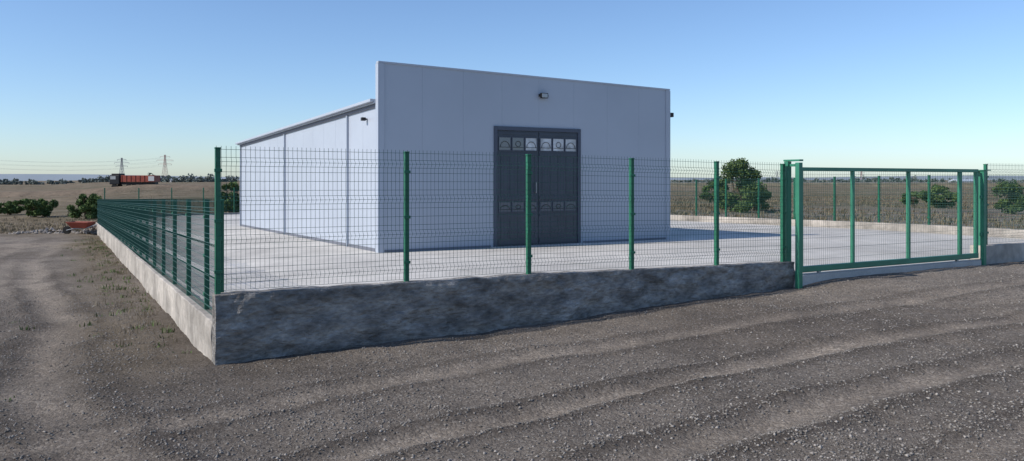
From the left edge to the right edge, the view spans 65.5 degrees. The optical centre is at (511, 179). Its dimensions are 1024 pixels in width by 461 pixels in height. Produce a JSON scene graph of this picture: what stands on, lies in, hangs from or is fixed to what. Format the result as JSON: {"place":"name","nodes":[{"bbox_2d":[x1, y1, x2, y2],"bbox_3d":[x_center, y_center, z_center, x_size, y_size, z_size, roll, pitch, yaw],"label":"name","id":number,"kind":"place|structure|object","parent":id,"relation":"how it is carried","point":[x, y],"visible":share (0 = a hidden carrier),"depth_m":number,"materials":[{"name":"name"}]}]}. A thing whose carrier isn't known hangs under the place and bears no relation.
{"place":"outdoors","nodes":[
{"label":"outdoors","id":0,"kind":"place"},
{"bbox_2d":[71,235,183,345],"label":"dry grass","id":1,"kind":"structure","parent":0,"point":[82,249],"depth_m":16.27,"materials":[{"name":"brown plant"}]},
{"bbox_2d":[96,222,211,360],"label":"concrete wall","id":2,"kind":"structure","parent":0,"point":[192,319],"depth_m":11.89,"materials":[{"name":"grey concrete"}]},
{"bbox_2d":[132,212,239,219],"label":"concrete wall","id":3,"kind":"structure","parent":0,"point":[211,213],"depth_m":44.12,"materials":[{"name":"grey concrete"}]},
{"bbox_2d":[235,61,673,252],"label":"industrial hall","id":4,"kind":"structure","parent":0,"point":[491,117],"depth_m":18.24,"materials":[{"name":"grey metal"}]},
{"bbox_2d":[498,130,576,245],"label":"door leaves","id":5,"kind":"structure","parent":4,"relation":"in","point":[507,178],"depth_m":18.27,"materials":[{"name":"paint"}]},
{"bbox_2d":[212,261,794,365],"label":"concrete wall","id":6,"kind":"structure","parent":0,"point":[250,325],"depth_m":9.59,"materials":[{"name":"grey concrete"}]},
{"bbox_2d":[0,180,1023,460],"bbox_3d":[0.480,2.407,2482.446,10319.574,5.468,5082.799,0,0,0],"label":"gravel ground","id":7,"kind":"structure","parent":0,"point":[32,266],"depth_m":7.50,"materials":[{"name":"grey gravel"}]},
{"bbox_2d":[0,201,26,214],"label":"shrub","id":8,"kind":"object","parent":7,"relation":"on","point":[9,207],"visible":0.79,"depth_m":69.76,"materials":[{"name":"green plant"}]},
{"bbox_2d":[12,198,58,216],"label":"shrub","id":9,"kind":"object","parent":7,"relation":"on","point":[36,208],"visible":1,"depth_m":65.55,"materials":[{"name":"green plant"}]},
{"bbox_2d":[8,227,75,233],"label":"rubble pile","id":10,"kind":"object","parent":7,"relation":"on","point":[47,231],"visible":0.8,"depth_m":41.68,"materials":[{"name":"stone"}]},
{"bbox_2d":[63,221,96,233],"bbox_3d":[-21.572,2.417,40.000,1.957,0.651,0.840,0,0,0],"label":"wheelbarrow","id":11,"kind":"object","parent":7,"relation":"on","point":[78,225],"visible":0.9,"depth_m":39.74,"materials":[{"name":"red paint"}]},
{"bbox_2d":[66,193,101,218],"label":"shrub","id":12,"kind":"object","parent":7,"relation":"on","point":[85,204],"visible":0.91,"depth_m":61.63,"materials":[{"name":"green plant"}]},
{"bbox_2d":[75,225,96,234],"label":"rubble pile","id":13,"kind":"object","parent":7,"relation":"on","point":[94,230],"visible":0.4,"depth_m":40.46,"materials":[{"name":"stone"}]},
{"bbox_2d":[5,240,191,401],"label":"green weeds","id":14,"kind":"object","parent":7,"relation":"on","point":[122,296],"visible":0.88,"depth_m":15.57,"materials":[{"name":"green plant"}]},
{"bbox_2d":[0,184,235,196],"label":"earth embankment","id":15,"kind":"structure","parent":7,"relation":"on","point":[113,189],"depth_m":146.39,"materials":[{"name":"soil"}]},
{"bbox_2d":[114,158,128,173],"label":"electricity pylon","id":16,"kind":"object","parent":7,"relation":"on","point":[120,165],"visible":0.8,"depth_m":819.92,"materials":[{"name":"silver metal"}]},
{"bbox_2d":[110,174,159,186],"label":"dump truck","id":17,"kind":"object","parent":7,"relation":"on","point":[116,180],"visible":0.9,"depth_m":150.00,"materials":[{"name":"red metal"}]},
{"bbox_2d":[158,155,171,172],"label":"electricity pylon","id":18,"kind":"object","parent":7,"relation":"on","point":[164,163],"visible":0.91,"depth_m":759.97,"materials":[{"name":"silver metal"}]},
{"bbox_2d":[3,158,840,177],"bbox_3d":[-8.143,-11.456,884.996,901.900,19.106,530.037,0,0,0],"label":"power lines","id":19,"kind":"object","parent":18,"relation":"hanging from","point":[172,161],"visible":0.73,"depth_m":736.81,"materials":[{"name":"silver metal"}]},
{"bbox_2d":[214,181,239,212],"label":"shrub","id":20,"kind":"object","parent":7,"relation":"on","point":[230,185],"visible":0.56,"depth_m":49.77,"materials":[{"name":"green plant"}]},
{"bbox_2d":[0,173,1023,184],"bbox_3d":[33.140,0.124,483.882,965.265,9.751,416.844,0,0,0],"label":"distant tree belt","id":21,"kind":"object","parent":7,"relation":"on","point":[163,178],"visible":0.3,"depth_m":525.84,"materials":[{"name":"green plant"}]},
{"bbox_2d":[132,214,1023,306],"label":"concrete slab","id":22,"kind":"structure","parent":7,"relation":"on","point":[318,258],"depth_m":16.23,"materials":[{"name":"grey concrete"}]},
{"bbox_2d":[97,198,223,314],"bbox_3d":[-12.345,1.281,24.988,0.107,2.165,37.683,0,0,-29],"label":"fence","id":23,"kind":"object","parent":22,"relation":"on","point":[115,217],"visible":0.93,"depth_m":12.47,"materials":[{"name":"green metal"}]},
{"bbox_2d":[102,187,239,212],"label":"fence","id":24,"kind":"object","parent":22,"relation":"on","point":[171,196],"visible":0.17,"depth_m":43.74,"materials":[{"name":"green metal"}]},
{"bbox_2d":[214,146,786,293],"bbox_3d":[0.588,0.495,10.474,8.540,1.711,0.107,0,0,-29],"label":"fence","id":25,"kind":"object","parent":22,"relation":"on","point":[405,216],"visible":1,"depth_m":10.02,"materials":[{"name":"green metal"}]},
{"bbox_2d":[390,231,998,275],"bbox_3d":[5.679,1.508,17.305,15.500,0.024,6.500,0,0,-29],"label":"slab joint","id":26,"kind":"object","parent":22,"relation":"on","point":[690,256],"visible":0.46,"depth_m":16.67,"materials":[{"name":"grey concrete"}]},
{"bbox_2d":[983,163,1023,244],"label":"fence","id":27,"kind":"object","parent":22,"relation":"on","point":[985,166],"visible":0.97,"depth_m":15.41,"materials":[{"name":"green metal"}]},
{"bbox_2d":[699,177,731,209],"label":"young tree","id":28,"kind":"object","parent":7,"relation":"on","point":[707,188],"visible":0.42,"depth_m":41.06,"materials":[{"name":"green plant"}]},
{"bbox_2d":[720,158,768,212],"bbox_3d":[11.044,0.348,37.998,2.287,2.881,2.568,0,0,0],"label":"young tree","id":29,"kind":"object","parent":7,"relation":"on","point":[733,166],"visible":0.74,"depth_m":37.62,"materials":[{"name":"green plant"}]},
{"bbox_2d":[748,191,771,210],"bbox_3d":[12.336,0.885,39.931,1.431,1.542,1.481,0,0,-38],"label":"shrub","id":30,"kind":"object","parent":7,"relation":"on","point":[764,204],"visible":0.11,"depth_m":39.83,"materials":[{"name":"green plant"}]},
{"bbox_2d":[783,159,802,288],"bbox_3d":[4.421,0.690,12.521,0.090,2.020,0.320,0,0,-29],"label":"gate post","id":31,"kind":"object","parent":7,"relation":"on","point":[798,224],"visible":0.92,"depth_m":12.41,"materials":[{"name":"green metal"}]},
{"bbox_2d":[670,215,1023,238],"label":"concrete wall","id":32,"kind":"structure","parent":7,"relation":"on","point":[942,229],"depth_m":24.33,"materials":[{"name":"grey concrete"}]},
{"bbox_2d":[670,174,1023,228],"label":"fence","id":33,"kind":"object","parent":32,"relation":"on","point":[834,181],"visible":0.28,"depth_m":24.49,"materials":[{"name":"green metal"}]},
{"bbox_2d":[670,181,1023,187],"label":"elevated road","id":34,"kind":"structure","parent":7,"relation":"on","point":[968,184],"depth_m":275.62,"materials":[{"name":"concrete"}]},
{"bbox_2d":[793,259,980,286],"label":"gateway sill","id":35,"kind":"structure","parent":7,"relation":"on","point":[810,278],"depth_m":13.52,"materials":[{"name":"concrete"}]},
{"bbox_2d":[803,167,980,274],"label":"sliding gate","id":36,"kind":"structure","parent":35,"relation":"on","point":[908,259],"depth_m":13.90,"materials":[{"name":"green metal"}]},
{"bbox_2d":[899,191,919,204],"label":"shrub","id":37,"kind":"object","parent":7,"relation":"on","point":[913,200],"visible":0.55,"depth_m":46.95,"materials":[{"name":"green plant"}]},
{"bbox_2d":[917,184,956,207],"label":"shrub","id":38,"kind":"object","parent":7,"relation":"on","point":[933,195],"visible":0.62,"depth_m":43.71,"materials":[{"name":"green plant"}]},
{"bbox_2d":[978,170,990,264],"bbox_3d":[8.844,0.730,15.031,0.280,1.840,0.240,0,0,-29],"label":"gate post","id":39,"kind":"object","parent":7,"relation":"on","point":[982,208],"visible":0.83,"depth_m":14.92,"materials":[{"name":"green metal"}]},
{"bbox_2d":[991,180,1023,213],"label":"shrub","id":40,"kind":"object","parent":7,"relation":"on","point":[1010,188],"visible":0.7,"depth_m":35.75,"materials":[{"name":"green plant"}]},
{"bbox_2d":[0,188,1023,233],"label":"meadow grass","id":41,"kind":"structure","parent":0,"point":[674,208],"depth_m":42.67,"materials":[{"name":"brown plant"}]},
{"bbox_2d":[0,174,1023,180],"bbox_3d":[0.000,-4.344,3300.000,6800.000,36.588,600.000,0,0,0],"label":"distant hills","id":42,"kind":"structure","parent":0,"point":[41,177],"depth_m":3031.51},
{"bbox_2d":[0,0,1023,177],"label":"sky","id":43,"kind":"structure","parent":0,"point":[85,84],"materials":[{"name":"blue"}]},
{"bbox_2d":[970,242,1023,263],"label":"concrete wall","id":44,"kind":"structure","parent":0,"point":[1004,252],"depth_m":15.38,"materials":[{"name":"grey concrete"}]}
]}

